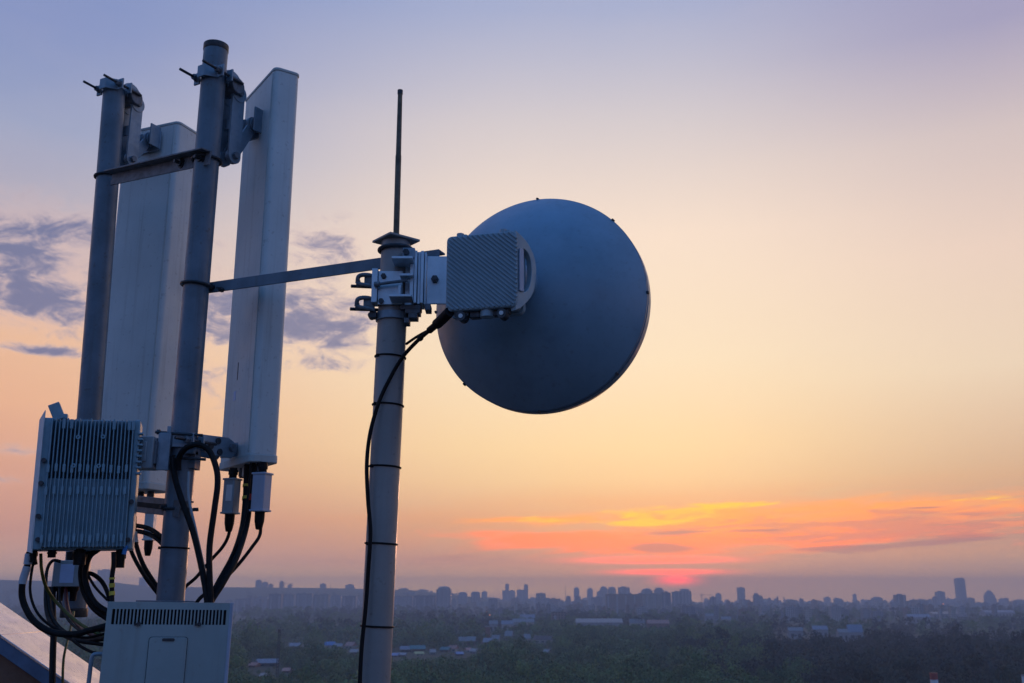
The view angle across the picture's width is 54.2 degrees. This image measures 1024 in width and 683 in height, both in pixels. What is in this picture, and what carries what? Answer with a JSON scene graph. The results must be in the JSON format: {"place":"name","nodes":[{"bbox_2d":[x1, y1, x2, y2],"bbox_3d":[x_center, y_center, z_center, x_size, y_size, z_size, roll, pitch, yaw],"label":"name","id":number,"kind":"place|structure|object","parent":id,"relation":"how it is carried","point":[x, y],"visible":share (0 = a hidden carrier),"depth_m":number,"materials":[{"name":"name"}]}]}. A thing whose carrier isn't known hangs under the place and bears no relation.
{"place":"outdoors","nodes":[
{"label":"outdoors","id":0,"kind":"place"},
{"bbox_2d":[0,603,99,682],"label":"sloped parapet","id":1,"kind":"structure","parent":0,"point":[24,649],"depth_m":4.08,"materials":[{"name":"metal"}]},
{"bbox_2d":[0,580,1023,681],"bbox_3d":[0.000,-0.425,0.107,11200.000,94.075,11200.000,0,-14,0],"label":"ground","id":2,"kind":"structure","parent":0,"point":[136,592],"depth_m":3127.01,"materials":[{"name":"plant"}]},
{"bbox_2d":[97,569,109,581],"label":"apartment block","id":3,"kind":"structure","parent":2,"relation":"on","point":[104,574],"depth_m":3535.50,"materials":[{"name":"grey concrete"}]},
{"bbox_2d":[229,653,251,682],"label":"tree","id":4,"kind":"object","parent":2,"relation":"on","point":[234,664],"visible":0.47,"depth_m":389.74,"materials":[{"name":"green plant"}]},
{"bbox_2d":[235,598,252,611],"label":"apartment block","id":5,"kind":"structure","parent":2,"relation":"on","point":[241,603],"depth_m":2506.59,"materials":[{"name":"grey concrete"}]},
{"bbox_2d":[256,657,279,665],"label":"house","id":6,"kind":"structure","parent":2,"relation":"on","point":[268,662],"depth_m":626.54,"materials":[{"name":"grey stone"}]},
{"bbox_2d":[269,593,282,613],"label":"apartment block","id":7,"kind":"structure","parent":2,"relation":"on","point":[275,600],"depth_m":2266.81,"materials":[{"name":"grey concrete"}]},
{"bbox_2d":[275,629,280,680],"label":"radio mast","id":8,"kind":"object","parent":2,"relation":"on","point":[279,631],"visible":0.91,"depth_m":497.28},
{"bbox_2d":[282,594,295,612],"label":"apartment block","id":9,"kind":"structure","parent":2,"relation":"on","point":[289,600],"depth_m":2364.37,"materials":[{"name":"grey concrete"}]},
{"bbox_2d":[295,592,312,610],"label":"apartment block","id":10,"kind":"structure","parent":2,"relation":"on","point":[304,600],"depth_m":2246.93,"materials":[{"name":"grey concrete"}]},
{"bbox_2d":[313,594,329,611],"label":"apartment block","id":11,"kind":"structure","parent":2,"relation":"on","point":[321,600],"depth_m":2314.44,"materials":[{"name":"grey concrete"}]},
{"bbox_2d":[331,594,341,608],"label":"apartment block","id":12,"kind":"structure","parent":2,"relation":"on","point":[336,600],"depth_m":2413.08,"materials":[{"name":"grey concrete"}]},
{"bbox_2d":[342,595,356,612],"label":"apartment block","id":13,"kind":"structure","parent":2,"relation":"on","point":[350,600],"depth_m":2333.44,"materials":[{"name":"grey concrete"}]},
{"bbox_2d":[394,595,412,609],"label":"apartment block","id":14,"kind":"structure","parent":2,"relation":"on","point":[403,600],"depth_m":2410.91,"materials":[{"name":"grey concrete"}]},
{"bbox_2d":[409,644,425,651],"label":"house","id":15,"kind":"structure","parent":2,"relation":"on","point":[413,648],"depth_m":791.56,"materials":[{"name":"brick"}]},
{"bbox_2d":[413,594,435,612],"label":"apartment block","id":16,"kind":"structure","parent":2,"relation":"on","point":[419,601],"depth_m":2362.52,"materials":[{"name":"grey concrete"}]},
{"bbox_2d":[436,586,451,609],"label":"apartment block","id":17,"kind":"structure","parent":2,"relation":"on","point":[443,596],"depth_m":2310.43,"materials":[{"name":"grey concrete"}]},
{"bbox_2d":[458,592,466,603],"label":"apartment block","id":18,"kind":"structure","parent":2,"relation":"on","point":[462,597],"depth_m":3087.42,"materials":[{"name":"grey concrete"}]},
{"bbox_2d":[489,598,497,609],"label":"apartment block","id":19,"kind":"structure","parent":2,"relation":"on","point":[492,601],"depth_m":2505.56,"materials":[{"name":"grey concrete"}]},
{"bbox_2d":[501,620,512,630],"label":"industrial hall","id":20,"kind":"structure","parent":2,"relation":"on","point":[509,623],"depth_m":1132.66,"materials":[{"name":"paint"}]},
{"bbox_2d":[502,590,514,600],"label":"apartment block","id":21,"kind":"structure","parent":2,"relation":"on","point":[511,594],"depth_m":4159.93,"materials":[{"name":"grey concrete"}]},
{"bbox_2d":[3,589,1023,682],"bbox_3d":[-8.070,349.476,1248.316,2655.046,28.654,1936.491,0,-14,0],"label":"woods","id":22,"kind":"object","parent":2,"relation":"on","point":[598,646],"visible":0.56,"depth_m":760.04,"materials":[{"name":"green plant"}]},
{"bbox_2d":[512,618,533,630],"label":"industrial hall","id":23,"kind":"structure","parent":2,"relation":"on","point":[516,621],"depth_m":1239.54,"materials":[{"name":"paint"}]},
{"bbox_2d":[518,589,527,598],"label":"apartment block","id":24,"kind":"structure","parent":2,"relation":"on","point":[522,594],"depth_m":4159.93,"materials":[{"name":"grey concrete"}]},
{"bbox_2d":[533,635,552,642],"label":"house","id":25,"kind":"structure","parent":2,"relation":"on","point":[539,639],"depth_m":908.30,"materials":[{"name":"paint"}]},
{"bbox_2d":[551,609,565,620],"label":"apartment block","id":26,"kind":"structure","parent":2,"relation":"on","point":[558,614],"depth_m":1219.61,"materials":[{"name":"concrete"}]},
{"bbox_2d":[592,596,603,608],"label":"apartment block","id":27,"kind":"structure","parent":2,"relation":"on","point":[598,600],"depth_m":2891.24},
{"bbox_2d":[575,618,622,627],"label":"industrial hall","id":28,"kind":"structure","parent":2,"relation":"on","point":[600,621],"depth_m":1194.73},
{"bbox_2d":[605,593,643,613],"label":"apartment block","id":29,"kind":"structure","parent":2,"relation":"on","point":[619,601],"depth_m":2266.01,"materials":[{"name":"concrete"}]},
{"bbox_2d":[629,619,644,627],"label":"industrial hall","id":30,"kind":"structure","parent":2,"relation":"on","point":[636,621],"depth_m":1191.47,"materials":[{"name":"paint"}]},
{"bbox_2d":[644,593,661,608],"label":"apartment block","id":31,"kind":"structure","parent":2,"relation":"on","point":[652,600],"depth_m":2236.96,"materials":[{"name":"grey concrete"}]},
{"bbox_2d":[646,620,669,630],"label":"industrial hall","id":32,"kind":"structure","parent":2,"relation":"on","point":[658,623],"depth_m":1178.64,"materials":[{"name":"metal"}]},
{"bbox_2d":[661,591,670,610],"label":"apartment block","id":33,"kind":"structure","parent":2,"relation":"on","point":[665,598],"depth_m":2202.05,"materials":[{"name":"grey concrete"}]},
{"bbox_2d":[671,591,679,609],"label":"apartment block","id":34,"kind":"structure","parent":2,"relation":"on","point":[675,597],"depth_m":2895.48,"materials":[{"name":"grey concrete"}]},
{"bbox_2d":[678,586,691,605],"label":"apartment block","id":35,"kind":"structure","parent":2,"relation":"on","point":[685,596],"depth_m":2892.09,"materials":[{"name":"grey concrete"}]},
{"bbox_2d":[737,587,744,604],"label":"apartment block","id":36,"kind":"structure","parent":2,"relation":"on","point":[740,592],"depth_m":4060.87,"materials":[{"name":"grey concrete"}]},
{"bbox_2d":[758,604,769,620],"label":"apartment block","id":37,"kind":"structure","parent":2,"relation":"on","point":[763,607],"depth_m":1754.27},
{"bbox_2d":[785,605,794,619],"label":"apartment block","id":38,"kind":"structure","parent":2,"relation":"on","point":[790,611],"depth_m":1686.51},
{"bbox_2d":[786,627,802,639],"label":"industrial hall","id":39,"kind":"structure","parent":2,"relation":"on","point":[794,631],"depth_m":1034.07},
{"bbox_2d":[777,656,816,681],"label":"tree","id":40,"kind":"object","parent":2,"relation":"on","point":[798,665],"visible":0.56,"depth_m":415.21,"materials":[{"name":"green plant"}]},
{"bbox_2d":[802,609,811,621],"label":"apartment block","id":41,"kind":"structure","parent":2,"relation":"on","point":[807,613],"depth_m":1651.90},
{"bbox_2d":[811,626,827,636],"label":"industrial hall","id":42,"kind":"structure","parent":2,"relation":"on","point":[823,630],"depth_m":1043.92,"materials":[{"name":"metal"}]},
{"bbox_2d":[828,605,841,621],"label":"apartment block","id":43,"kind":"structure","parent":2,"relation":"on","point":[834,612],"depth_m":1610.57,"materials":[{"name":"concrete"}]},
{"bbox_2d":[835,629,848,641],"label":"industrial hall","id":44,"kind":"structure","parent":2,"relation":"on","point":[843,633],"depth_m":985.55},
{"bbox_2d":[846,624,862,638],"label":"industrial hall","id":45,"kind":"structure","parent":2,"relation":"on","point":[855,629],"depth_m":1005.90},
{"bbox_2d":[860,608,871,619],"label":"apartment block","id":46,"kind":"structure","parent":2,"relation":"on","point":[864,612],"depth_m":1735.44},
{"bbox_2d":[870,609,883,620],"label":"apartment block","id":47,"kind":"structure","parent":2,"relation":"on","point":[876,613],"depth_m":1607.60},
{"bbox_2d":[893,594,906,607],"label":"apartment block","id":48,"kind":"structure","parent":2,"relation":"on","point":[901,598],"depth_m":2892.76,"materials":[{"name":"grey concrete"}]},
{"bbox_2d":[904,614,930,624],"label":"industrial hall","id":49,"kind":"structure","parent":2,"relation":"on","point":[918,617],"depth_m":1498.40,"materials":[{"name":"metal"}]},
{"bbox_2d":[921,655,945,680],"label":"tree","id":50,"kind":"object","parent":2,"relation":"on","point":[929,663],"visible":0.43,"depth_m":419.98,"materials":[{"name":"green plant"}]},
{"bbox_2d":[920,657,958,682],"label":"tree","id":51,"kind":"object","parent":2,"relation":"on","point":[948,669],"visible":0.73,"depth_m":365.79,"materials":[{"name":"green plant"}]},
{"bbox_2d":[934,591,945,605],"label":"apartment block","id":52,"kind":"structure","parent":2,"relation":"on","point":[940,596],"depth_m":3669.10,"materials":[{"name":"grey concrete"}]},
{"bbox_2d":[927,612,966,618],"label":"industrial hall","id":53,"kind":"structure","parent":2,"relation":"on","point":[935,614],"depth_m":1819.84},
{"bbox_2d":[948,606,955,620],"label":"apartment block","id":54,"kind":"structure","parent":2,"relation":"on","point":[952,611],"depth_m":1671.04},
{"bbox_2d":[954,578,966,600],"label":"skyscraper","id":55,"kind":"structure","parent":2,"relation":"on","point":[960,588],"depth_m":4259.79,"materials":[{"name":"grey glass"}]},
{"bbox_2d":[957,605,965,618],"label":"apartment block","id":56,"kind":"structure","parent":2,"relation":"on","point":[961,611],"depth_m":1810.35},
{"bbox_2d":[983,590,994,602],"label":"apartment block","id":57,"kind":"structure","parent":2,"relation":"on","point":[989,596],"depth_m":4154.70,"materials":[{"name":"grey concrete"}]},
{"bbox_2d":[979,610,1014,616],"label":"industrial hall","id":58,"kind":"structure","parent":2,"relation":"on","point":[999,612],"depth_m":1917.76,"materials":[{"name":"grey stone"}]},
{"bbox_2d":[0,0,1023,602],"label":"sky","id":59,"kind":"structure","parent":0,"point":[820,202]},
{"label":"roof deck","id":60,"kind":"structure","parent":0,"visible":0},
{"bbox_2d":[156,39,228,600],"bbox_3d":[-1.092,1.023,3.145,0.240,4.353,0.240,0,-14,0],"label":"steel pole","id":61,"kind":"object","parent":60,"relation":"on","point":[172,575],"visible":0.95,"depth_m":3.39,"materials":[{"name":"metal"}]},
{"bbox_2d":[137,529,160,545],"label":"cable","id":62,"kind":"object","parent":61,"relation":"attached to","point":[150,535],"visible":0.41,"depth_m":3.38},
{"bbox_2d":[137,524,161,538],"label":"cable","id":63,"kind":"object","parent":62,"relation":"attached to","point":[152,530],"visible":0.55,"depth_m":3.40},
{"bbox_2d":[93,147,222,185],"bbox_3d":[-1.353,-0.637,3.790,0.830,0.180,0.121,-12,-18,39],"label":"angle crossbar","id":64,"kind":"object","parent":61,"relation":"attached to","point":[170,163],"visible":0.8,"depth_m":3.71,"materials":[{"name":"metal"}]},
{"bbox_2d":[59,88,125,617],"bbox_3d":[-1.613,-0.020,3.872,0.094,2.100,0.094,-1,-14,0],"label":"steel pole","id":65,"kind":"object","parent":64,"relation":"attached to","point":[93,362],"visible":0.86,"depth_m":3.90,"materials":[{"name":"metal"}]},
{"bbox_2d":[51,560,88,600],"bbox_3d":[-1.555,0.847,3.538,0.103,0.138,0.119,1,-14,-6],"label":"junction box","id":66,"kind":"object","parent":65,"relation":"attached to","point":[65,573],"visible":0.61,"depth_m":3.49,"materials":[{"name":"grey plastic"}]},
{"bbox_2d":[49,586,56,682],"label":"cable","id":67,"kind":"object","parent":66,"relation":"attached to","point":[52,660],"visible":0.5,"depth_m":3.20,"materials":[{"name":"rubber"}]},
{"bbox_2d":[61,611,74,682],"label":"cable","id":68,"kind":"object","parent":66,"relation":"hanging from","point":[63,657],"visible":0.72,"depth_m":3.23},
{"bbox_2d":[58,587,104,631],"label":"cable","id":69,"kind":"object","parent":66,"relation":"attached to","point":[72,624],"visible":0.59,"depth_m":3.29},
{"bbox_2d":[64,587,103,641],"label":"cable","id":70,"kind":"object","parent":66,"relation":"attached to","point":[66,602],"visible":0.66,"depth_m":3.39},
{"bbox_2d":[83,74,161,165],"bbox_3d":[-1.612,-0.903,4.155,0.148,0.359,0.340,-7,-16,26],"label":"tilt bracket","id":71,"kind":"object","parent":65,"relation":"attached to","point":[136,144],"visible":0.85,"depth_m":4.17,"materials":[{"name":"metal"}]},
{"bbox_2d":[101,121,195,496],"bbox_3d":[-1.526,-0.135,4.195,0.306,1.593,0.176,-6,-15,21],"label":"panel antenna","id":72,"kind":"object","parent":71,"relation":"attached to","point":[151,234],"visible":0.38,"depth_m":4.12,"materials":[{"name":"plastic"}]},
{"bbox_2d":[142,513,156,555],"bbox_3d":[-1.420,0.736,3.919,0.042,0.204,0.042,0,-14,0],"label":"amplifier","id":73,"kind":"object","parent":72,"relation":"hanging from","point":[150,520],"visible":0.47,"depth_m":3.90,"materials":[{"name":"white plastic"}]},
{"bbox_2d":[86,600,233,682],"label":"vented cabinet","id":74,"kind":"object","parent":61,"relation":"attached to","point":[153,641],"visible":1,"depth_m":2.85,"materials":[{"name":"metal"}]},
{"bbox_2d":[44,559,102,645],"bbox_3d":[-1.432,0.834,3.232,0.078,0.273,0.550,12,-18,-38],"label":"cable","id":75,"kind":"object","parent":74,"relation":"attached to","point":[47,613],"visible":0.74,"depth_m":3.31,"materials":[{"name":"rubber"}]},
{"bbox_2d":[47,586,103,641],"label":"cable","id":76,"kind":"object","parent":74,"relation":"attached to","point":[57,625],"visible":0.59,"depth_m":3.25,"materials":[{"name":"rubber"}]},
{"bbox_2d":[68,638,96,652],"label":"cable","id":77,"kind":"object","parent":74,"relation":"attached to","point":[75,642],"visible":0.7,"depth_m":3.02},
{"bbox_2d":[137,496,198,516],"bbox_3d":[-1.341,0.567,3.485,0.798,0.131,0.114,-12,-19,40],"label":"angle crossbar","id":78,"kind":"object","parent":61,"relation":"attached to","point":[152,505],"visible":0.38,"depth_m":3.29,"materials":[{"name":"metal"}]},
{"bbox_2d":[134,516,156,587],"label":"cable","id":79,"kind":"object","parent":78,"relation":"attached to","point":[143,565],"visible":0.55,"depth_m":3.34,"materials":[{"name":"black plastic"}]},
{"bbox_2d":[129,551,156,593],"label":"cable","id":80,"kind":"object","parent":79,"relation":"attached to","point":[144,575],"visible":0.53,"depth_m":3.30,"materials":[{"name":"rubber"}]},
{"bbox_2d":[138,426,205,470],"bbox_3d":[-1.124,0.355,3.280,0.236,0.143,0.113,4,-15,-15],"label":"unit mount","id":81,"kind":"object","parent":61,"relation":"attached to","point":[155,453],"visible":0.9,"depth_m":3.23,"materials":[{"name":"grey metal"}]},
{"bbox_2d":[27,402,143,567],"bbox_3d":[-1.336,0.452,3.153,0.311,0.513,0.150,3,-15,-17],"label":"remote radio unit","id":82,"kind":"object","parent":81,"relation":"attached to","point":[87,473],"visible":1,"depth_m":3.10,"materials":[{"name":"grey metal"}]},
{"bbox_2d":[18,552,105,637],"bbox_3d":[-1.350,0.761,3.014,0.305,0.252,0.028,-2,-14,9],"label":"cable","id":83,"kind":"object","parent":82,"relation":"attached to","point":[28,613],"visible":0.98,"depth_m":3.00,"materials":[{"name":"rubber"}]},
{"bbox_2d":[29,552,104,638],"bbox_3d":[-1.349,0.769,3.038,0.276,0.258,0.012,-3,-14,11],"label":"cable","id":84,"kind":"object","parent":82,"relation":"attached to","point":[41,617],"visible":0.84,"depth_m":3.04,"materials":[{"name":"rubber"}]},
{"bbox_2d":[39,553,103,635],"bbox_3d":[-1.344,0.786,3.097,0.227,0.252,0.100,0,-14,0],"label":"cable","id":85,"kind":"object","parent":82,"relation":"attached to","point":[64,610],"visible":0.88,"depth_m":3.10,"materials":[{"name":"rubber"}]},
{"bbox_2d":[78,551,106,620],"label":"cable","id":86,"kind":"object","parent":82,"relation":"attached to","point":[94,609],"visible":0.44,"depth_m":3.12,"materials":[{"name":"rubber"}]},
{"bbox_2d":[80,565,107,600],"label":"cable","id":87,"kind":"object","parent":82,"relation":"attached to","point":[97,589],"visible":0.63,"depth_m":3.10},
{"bbox_2d":[82,550,106,614],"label":"cable","id":88,"kind":"object","parent":82,"relation":"attached to","point":[96,604],"visible":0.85,"depth_m":3.10,"materials":[{"name":"rubber"}]},
{"bbox_2d":[88,571,109,601],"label":"cable","id":89,"kind":"object","parent":82,"relation":"attached to","point":[100,580],"visible":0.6,"depth_m":3.12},
{"bbox_2d":[109,552,115,601],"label":"cable","id":90,"kind":"object","parent":82,"relation":"attached to","point":[112,577],"visible":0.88,"depth_m":3.04,"materials":[{"name":"rubber"}]},
{"bbox_2d":[170,455,208,602],"bbox_3d":[-1.012,0.625,3.136,0.220,0.550,0.026,-6,-16,24],"label":"cable","id":91,"kind":"object","parent":61,"relation":"attached to","point":[191,526],"visible":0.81,"depth_m":3.14,"materials":[{"name":"rubber"}]},
{"bbox_2d":[187,472,205,570],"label":"cable","id":92,"kind":"object","parent":61,"relation":"attached to","point":[188,496],"visible":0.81,"depth_m":3.18,"materials":[{"name":"grey plastic"}]},
{"bbox_2d":[175,442,220,602],"bbox_3d":[-0.993,0.608,3.151,0.200,0.589,0.048,-6,-15,23],"label":"cable","id":93,"kind":"object","parent":61,"relation":"attached to","point":[215,501],"visible":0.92,"depth_m":3.15,"materials":[{"name":"rubber"}]},
{"bbox_2d":[171,433,237,459],"bbox_3d":[-1.056,0.350,3.375,0.148,0.070,0.305,-8,-16,30],"label":"hinge bracket","id":94,"kind":"object","parent":61,"relation":"attached to","point":[223,447],"visible":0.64,"depth_m":3.39,"materials":[{"name":"metal"}]},
{"bbox_2d":[219,67,298,477],"bbox_3d":[-0.932,-0.254,3.695,0.104,1.508,0.328,10,-17,-33],"label":"panel antenna","id":95,"kind":"object","parent":94,"relation":"attached to","point":[252,398],"visible":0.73,"depth_m":3.60,"materials":[{"name":"plastic"}]},
{"bbox_2d":[220,468,242,531],"bbox_3d":[-0.953,0.536,3.392,0.049,0.214,0.046,-5,-15,20],"label":"amplifier","id":96,"kind":"object","parent":95,"relation":"hanging from","point":[231,497],"visible":1,"depth_m":3.38,"materials":[{"name":"grey plastic"}]},
{"bbox_2d":[186,532,230,587],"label":"cable","id":97,"kind":"object","parent":96,"relation":"attached to","point":[214,556],"visible":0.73,"depth_m":3.34,"materials":[{"name":"rubber"}]},
{"bbox_2d":[214,464,248,590],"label":"cable","id":98,"kind":"object","parent":95,"relation":"attached to","point":[245,479],"visible":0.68,"depth_m":3.38,"materials":[{"name":"rubber"}]},
{"bbox_2d":[213,464,251,590],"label":"cable","id":99,"kind":"object","parent":95,"relation":"attached to","point":[239,535],"visible":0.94,"depth_m":3.27,"materials":[{"name":"rubber"}]},
{"bbox_2d":[214,463,255,601],"bbox_3d":[-0.893,0.641,3.220,0.055,0.536,0.263,-3,-15,13],"label":"cable","id":100,"kind":"object","parent":95,"relation":"hanging from","point":[229,570],"visible":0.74,"depth_m":3.21,"materials":[{"name":"rubber"}]},
{"bbox_2d":[249,462,273,529],"bbox_3d":[-0.837,0.514,3.335,0.054,0.223,0.050,-4,-15,19],"label":"amplifier","id":101,"kind":"object","parent":95,"relation":"hanging from","point":[261,492],"visible":1,"depth_m":3.32,"materials":[{"name":"metal"}]},
{"bbox_2d":[195,529,261,602],"bbox_3d":[-0.908,0.712,3.202,0.020,0.300,0.236,-13,-19,42],"label":"cable","id":102,"kind":"object","parent":101,"relation":"attached to","point":[239,563],"visible":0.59,"depth_m":3.25,"materials":[{"name":"rubber"}]},
{"bbox_2d":[179,59,262,166],"bbox_3d":[-1.054,-0.825,3.670,0.148,0.359,0.342,-8,-16,29],"label":"tilt bracket","id":103,"kind":"object","parent":61,"relation":"attached to","point":[239,132],"visible":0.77,"depth_m":3.67,"materials":[{"name":"metal"}]},
{"bbox_2d":[180,243,444,292],"bbox_3d":[-0.698,-0.237,3.288,0.963,0.049,0.197,-6,-15,21],"label":"angle crossbar","id":104,"kind":"object","parent":61,"relation":"attached to","point":[298,275],"visible":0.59,"depth_m":3.35,"materials":[{"name":"paint"}]},
{"bbox_2d":[361,232,419,682],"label":"steel pole","id":105,"kind":"object","parent":60,"relation":"on","point":[386,437],"visible":0.68,"depth_m":2.90,"materials":[{"name":"metal"}]},
{"bbox_2d":[393,89,402,233],"bbox_3d":[-0.362,-0.568,3.185,0.041,0.516,0.035,0,-14,0],"label":"lightning rod","id":106,"kind":"object","parent":105,"relation":"on","point":[396,225],"visible":0.84,"depth_m":3.17,"materials":[{"name":"metal"}]},
{"bbox_2d":[350,248,446,326],"bbox_3d":[-0.233,-0.173,3.010,0.529,0.229,0.167,-4,-15,17],"label":"dish bracket","id":107,"kind":"object","parent":105,"relation":"attached to","point":[423,277],"visible":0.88,"depth_m":3.03,"materials":[{"name":"metal"}]},
{"bbox_2d":[446,229,535,323],"bbox_3d":[-0.051,-0.171,2.870,0.247,0.267,0.188,-4,-15,15],"label":"radio unit","id":108,"kind":"object","parent":107,"relation":"attached to","point":[490,275],"visible":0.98,"depth_m":2.79,"materials":[{"name":"metal"}]},
{"bbox_2d":[358,307,453,682],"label":"cable","id":109,"kind":"object","parent":108,"relation":"attached to","point":[446,315],"visible":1,"depth_m":2.85,"materials":[{"name":"rubber"}]},
{"bbox_2d":[434,198,650,413],"bbox_3d":[0.053,-0.144,3.056,0.702,0.702,0.297,-5,-15,18],"label":"dish antenna","id":110,"kind":"object","parent":107,"relation":"attached to","point":[572,336],"visible":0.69,"depth_m":2.99,"materials":[{"name":"paint"}]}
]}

